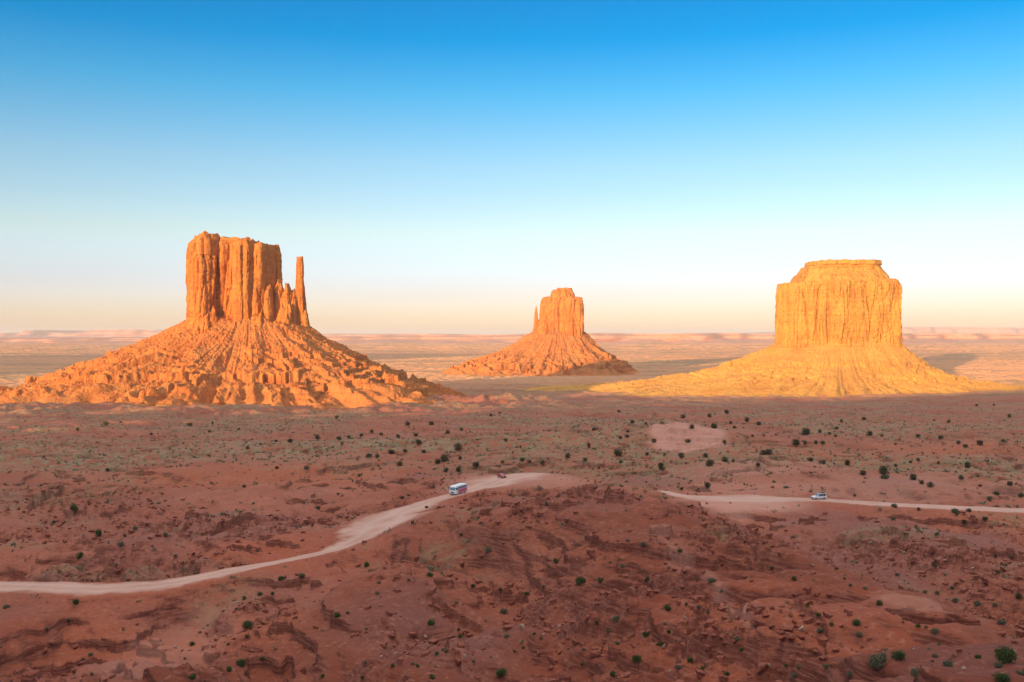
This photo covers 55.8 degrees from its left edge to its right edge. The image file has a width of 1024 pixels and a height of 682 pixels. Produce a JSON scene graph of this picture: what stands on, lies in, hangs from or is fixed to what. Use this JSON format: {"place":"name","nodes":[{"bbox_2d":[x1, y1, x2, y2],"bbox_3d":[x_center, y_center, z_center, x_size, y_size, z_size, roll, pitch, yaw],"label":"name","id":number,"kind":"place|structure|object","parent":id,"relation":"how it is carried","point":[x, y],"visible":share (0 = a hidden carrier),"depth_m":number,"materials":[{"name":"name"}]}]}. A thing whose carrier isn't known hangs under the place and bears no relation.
{"place":"outdoors","nodes":[
{"label":"outdoors","id":0,"kind":"place"},
{"bbox_2d":[0,329,482,336],"bbox_3d":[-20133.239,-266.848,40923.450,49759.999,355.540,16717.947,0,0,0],"label":"hills","id":1,"kind":"structure","parent":0,"point":[93,333],"depth_m":33768.12,"materials":[{"name":"orange stone"}]},
{"bbox_2d":[0,343,1023,681],"bbox_3d":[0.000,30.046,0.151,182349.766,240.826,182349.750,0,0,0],"label":"ground","id":2,"kind":"structure","parent":0,"point":[336,653],"depth_m":251.94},
{"bbox_2d":[70,504,78,510],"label":"shrub","id":3,"kind":"object","parent":2,"relation":"on","point":[73,507],"visible":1,"depth_m":307.41,"materials":[{"name":"green plant"}]},
{"bbox_2d":[72,599,79,603],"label":"shrub","id":4,"kind":"object","parent":2,"relation":"on","point":[74,601],"visible":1,"depth_m":190.67,"materials":[{"name":"green plant"}]},
{"bbox_2d":[75,552,83,558],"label":"shrub","id":5,"kind":"object","parent":2,"relation":"on","point":[80,555],"visible":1,"depth_m":248.67,"materials":[{"name":"green plant"}]},
{"bbox_2d":[95,529,101,536],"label":"shrub","id":6,"kind":"object","parent":2,"relation":"on","point":[98,533],"visible":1,"depth_m":274.73,"materials":[{"name":"green plant"}]},
{"bbox_2d":[188,673,195,678],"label":"shrub","id":7,"kind":"object","parent":2,"relation":"on","point":[193,676],"visible":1,"depth_m":131.90,"materials":[{"name":"green plant"}]},
{"bbox_2d":[0,231,468,409],"bbox_3d":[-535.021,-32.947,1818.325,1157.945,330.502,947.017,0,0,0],"label":"butte","id":8,"kind":"object","parent":2,"relation":"on","point":[244,332],"visible":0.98,"depth_m":1660.91,"materials":[{"name":"stone"}]},
{"bbox_2d":[235,658,245,667],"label":"shrub","id":9,"kind":"object","parent":2,"relation":"on","point":[240,662],"visible":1,"depth_m":158.38,"materials":[{"name":"green plant"}]},
{"bbox_2d":[242,620,253,628],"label":"shrub","id":10,"kind":"object","parent":2,"relation":"on","point":[247,624],"visible":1,"depth_m":173.44,"materials":[{"name":"green plant"}]},
{"bbox_2d":[427,619,434,624],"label":"shrub","id":11,"kind":"object","parent":2,"relation":"on","point":[430,622],"visible":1,"depth_m":165.74,"materials":[{"name":"green plant"}]},
{"bbox_2d":[440,454,449,460],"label":"shrub","id":12,"kind":"object","parent":2,"relation":"on","point":[443,458],"visible":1,"depth_m":446.51,"materials":[{"name":"green plant"}]},
{"bbox_2d":[454,442,462,449],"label":"shrub","id":13,"kind":"object","parent":2,"relation":"on","point":[458,444],"visible":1,"depth_m":533.42,"materials":[{"name":"green plant"}]},
{"bbox_2d":[495,667,507,676],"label":"shrub","id":14,"kind":"object","parent":2,"relation":"on","point":[500,672],"visible":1,"depth_m":136.78,"materials":[{"name":"green plant"}]},
{"bbox_2d":[500,608,507,613],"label":"sagebrush","id":15,"kind":"object","parent":2,"relation":"on","point":[504,610],"visible":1,"depth_m":184.76,"materials":[{"name":"green plant"}]},
{"bbox_2d":[1,489,1009,678],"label":"scrub","id":16,"kind":"object","parent":2,"relation":"on","point":[511,609],"visible":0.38,"depth_m":178.72,"materials":[{"name":"green plant"}]},
{"bbox_2d":[0,466,1023,681],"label":"rubble","id":17,"kind":"object","parent":2,"relation":"on","point":[595,651],"visible":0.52,"depth_m":182.47,"materials":[{"name":"red stone"}]},
{"bbox_2d":[0,393,1023,596],"bbox_3d":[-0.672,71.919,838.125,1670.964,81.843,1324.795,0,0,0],"label":"scrub","id":18,"kind":"object","parent":2,"relation":"on","point":[430,568],"visible":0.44,"depth_m":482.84,"materials":[{"name":"green plant"}]},
{"bbox_2d":[7,492,1016,681],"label":"scrub","id":19,"kind":"object","parent":2,"relation":"on","point":[885,650],"visible":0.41,"depth_m":168.25,"materials":[{"name":"green plant"}]},
{"bbox_2d":[437,287,639,376],"bbox_3d":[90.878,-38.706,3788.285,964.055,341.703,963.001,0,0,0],"label":"butte","id":20,"kind":"object","parent":2,"relation":"on","point":[558,341],"visible":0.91,"depth_m":3631.78,"materials":[{"name":"stone"}]},
{"bbox_2d":[575,576,585,584],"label":"shrub","id":21,"kind":"object","parent":2,"relation":"on","point":[580,581],"visible":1,"depth_m":169.39,"materials":[{"name":"green plant"}]},
{"bbox_2d":[612,615,619,621],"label":"sagebrush","id":22,"kind":"object","parent":2,"relation":"on","point":[616,618],"visible":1,"depth_m":140.63,"materials":[{"name":"green plant"}]},
{"bbox_2d":[614,448,621,455],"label":"shrub","id":23,"kind":"object","parent":2,"relation":"on","point":[616,452],"visible":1,"depth_m":463.74,"materials":[{"name":"green plant"}]},
{"bbox_2d":[632,654,640,662],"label":"shrub","id":24,"kind":"object","parent":2,"relation":"on","point":[635,658],"visible":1,"depth_m":124.93,"materials":[{"name":"green plant"}]},
{"bbox_2d":[706,459,714,465],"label":"shrub","id":25,"kind":"object","parent":2,"relation":"on","point":[709,462],"visible":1,"depth_m":415.03,"materials":[{"name":"green plant"}]},
{"bbox_2d":[707,578,715,582],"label":"sagebrush","id":26,"kind":"object","parent":2,"relation":"on","point":[709,580],"visible":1,"depth_m":146.35,"materials":[{"name":"green plant"}]},
{"bbox_2d":[754,608,761,614],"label":"boulder","id":27,"kind":"object","parent":2,"relation":"on","point":[757,611],"visible":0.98,"depth_m":120.20,"materials":[{"name":"red stone"}]},
{"bbox_2d":[766,448,772,454],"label":"shrub","id":28,"kind":"object","parent":2,"relation":"on","point":[768,451],"visible":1,"depth_m":453.06,"materials":[{"name":"green plant"}]},
{"bbox_2d":[523,259,1023,396],"bbox_3d":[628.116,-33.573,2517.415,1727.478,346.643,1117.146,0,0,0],"label":"butte","id":29,"kind":"object","parent":2,"relation":"on","point":[838,327],"visible":0.97,"depth_m":2370.15,"materials":[{"name":"orange stone"}]},
{"bbox_2d":[777,630,784,634],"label":"boulder","id":30,"kind":"object","parent":2,"relation":"on","point":[779,632],"visible":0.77,"depth_m":115.57,"materials":[{"name":"red stone"}]},
{"bbox_2d":[778,634,786,640],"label":"boulder","id":31,"kind":"object","parent":2,"relation":"on","point":[783,637],"visible":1,"depth_m":109.89,"materials":[{"name":"red stone"}]},
{"bbox_2d":[784,627,793,631],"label":"boulder","id":32,"kind":"object","parent":2,"relation":"on","point":[790,629],"visible":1,"depth_m":115.51,"materials":[{"name":"red stone"}]},
{"bbox_2d":[788,633,795,639],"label":"boulder","id":33,"kind":"object","parent":2,"relation":"on","point":[791,636],"visible":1,"depth_m":109.40,"materials":[{"name":"red stone"}]},
{"bbox_2d":[792,439,799,444],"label":"shrub","id":34,"kind":"object","parent":2,"relation":"on","point":[796,442],"visible":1,"depth_m":543.34,"materials":[{"name":"green plant"}]},
{"bbox_2d":[802,427,810,434],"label":"shrub","id":35,"kind":"object","parent":2,"relation":"on","point":[806,431],"visible":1,"depth_m":614.02,"materials":[{"name":"green plant"}]},
{"bbox_2d":[852,619,861,625],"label":"shrub","id":36,"kind":"object","parent":2,"relation":"on","point":[856,622],"visible":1,"depth_m":115.05,"materials":[{"name":"green plant"}]},
{"bbox_2d":[867,652,887,668],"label":"sagebrush","id":37,"kind":"object","parent":2,"relation":"on","point":[876,661],"visible":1,"depth_m":83.28,"materials":[{"name":"green plant"}]},
{"bbox_2d":[876,600,882,604],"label":"shrub","id":38,"kind":"object","parent":2,"relation":"on","point":[878,602],"visible":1,"depth_m":129.62,"materials":[{"name":"green plant"}]},
{"bbox_2d":[879,474,888,478],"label":"sagebrush","id":39,"kind":"object","parent":2,"relation":"on","point":[885,476],"visible":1,"depth_m":357.41,"materials":[{"name":"green plant"}]},
{"bbox_2d":[878,464,890,473],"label":"shrub","id":40,"kind":"object","parent":2,"relation":"on","point":[883,470],"visible":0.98,"depth_m":373.89,"materials":[{"name":"green plant"}]},
{"bbox_2d":[890,650,906,658],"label":"shrub","id":41,"kind":"object","parent":2,"relation":"on","point":[897,654],"visible":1,"depth_m":83.94,"materials":[{"name":"green plant"}]},
{"bbox_2d":[909,473,916,479],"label":"shrub","id":42,"kind":"object","parent":2,"relation":"on","point":[913,476],"visible":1,"depth_m":356.22,"materials":[{"name":"green plant"}]},
{"bbox_2d":[909,668,918,677],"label":"sagebrush","id":43,"kind":"object","parent":2,"relation":"on","point":[914,672],"visible":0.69,"depth_m":67.00,"materials":[{"name":"green plant"}]},
{"bbox_2d":[926,481,934,486],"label":"shrub","id":44,"kind":"object","parent":2,"relation":"on","point":[931,484],"visible":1,"depth_m":339.78,"materials":[{"name":"green plant"}]},
{"bbox_2d":[930,628,938,633],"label":"sagebrush","id":45,"kind":"object","parent":2,"relation":"on","point":[933,630],"visible":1,"depth_m":111.55,"materials":[{"name":"green plant"}]},
{"bbox_2d":[942,660,952,666],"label":"sagebrush","id":46,"kind":"object","parent":2,"relation":"on","point":[948,663],"visible":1,"depth_m":76.99,"materials":[{"name":"green plant"}]},
{"bbox_2d":[951,508,958,512],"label":"sagebrush","id":47,"kind":"object","parent":2,"relation":"on","point":[954,510],"visible":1,"depth_m":285.95,"materials":[{"name":"green plant"}]},
{"bbox_2d":[964,461,970,467],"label":"shrub","id":48,"kind":"object","parent":2,"relation":"on","point":[967,465],"visible":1,"depth_m":413.13,"materials":[{"name":"green plant"}]},
{"bbox_2d":[973,601,981,605],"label":"sagebrush","id":49,"kind":"object","parent":2,"relation":"on","point":[976,603],"visible":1,"depth_m":179.80,"materials":[{"name":"green plant"}]},
{"bbox_2d":[994,661,1002,667],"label":"sagebrush","id":50,"kind":"object","parent":2,"relation":"on","point":[1000,665],"visible":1,"depth_m":75.41,"materials":[{"name":"green plant"}]},
{"bbox_2d":[997,619,1005,623],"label":"sagebrush","id":51,"kind":"object","parent":2,"relation":"on","point":[1001,622],"visible":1,"depth_m":130.76,"materials":[{"name":"green plant"}]},
{"bbox_2d":[997,631,1005,636],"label":"boulder","id":52,"kind":"object","parent":2,"relation":"on","point":[1002,633],"visible":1,"depth_m":109.88,"materials":[{"name":"red stone"}]},
{"bbox_2d":[994,672,1011,681],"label":"shrub","id":53,"kind":"object","parent":2,"relation":"on","point":[1001,676],"visible":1,"depth_m":62.67,"materials":[{"name":"green plant"}]},
{"bbox_2d":[993,645,1016,663],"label":"shrub","id":54,"kind":"object","parent":2,"relation":"on","point":[1005,655],"visible":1,"depth_m":75.98,"materials":[{"name":"green plant"}]},
{"bbox_2d":[1001,585,1011,590],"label":"boulder","id":55,"kind":"object","parent":2,"relation":"on","point":[1006,587],"visible":1,"depth_m":184.71,"materials":[{"name":"red stone"}]},
{"bbox_2d":[1014,591,1021,598],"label":"shrub","id":56,"kind":"object","parent":2,"relation":"on","point":[1018,595],"visible":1,"depth_m":180.03,"materials":[{"name":"green plant"}]},
{"bbox_2d":[1015,670,1023,674],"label":"sagebrush","id":57,"kind":"object","parent":2,"relation":"on","point":[1019,672],"visible":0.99,"depth_m":66.03,"materials":[{"name":"green plant"}]},
{"bbox_2d":[0,473,1023,594],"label":"dirt road","id":58,"kind":"structure","parent":0,"point":[368,527],"depth_m":268.95,"materials":[{"name":"beige soil"}]},
{"bbox_2d":[449,483,466,494],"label":"bus","id":59,"kind":"object","parent":58,"relation":"on","point":[455,489],"visible":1,"depth_m":314.60,"materials":[{"name":"white paint"}]},
{"bbox_2d":[497,473,505,477],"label":"car","id":60,"kind":"object","parent":58,"relation":"on","point":[501,475],"visible":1,"depth_m":355.48,"materials":[{"name":"red paint"}]},
{"bbox_2d":[811,492,826,498],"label":"car","id":61,"kind":"object","parent":58,"relation":"on","point":[823,495],"visible":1,"depth_m":308.71,"materials":[{"name":"white paint"}]},
{"bbox_2d":[0,333,1023,343],"bbox_3d":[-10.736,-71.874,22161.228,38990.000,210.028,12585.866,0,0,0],"label":"hills","id":62,"kind":"structure","parent":0,"point":[687,338],"depth_m":16838.87,"materials":[{"name":"orange stone"}]},
{"bbox_2d":[0,0,1023,334],"label":"sky","id":63,"kind":"structure","parent":0,"point":[430,166],"materials":[{"name":"blue"}]},
{"bbox_2d":[749,327,1023,333],"bbox_3d":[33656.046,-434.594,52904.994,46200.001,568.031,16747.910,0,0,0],"label":"hills","id":64,"kind":"structure","parent":0,"point":[994,330],"depth_m":45789.50,"materials":[{"name":"orange stone"}]}
]}

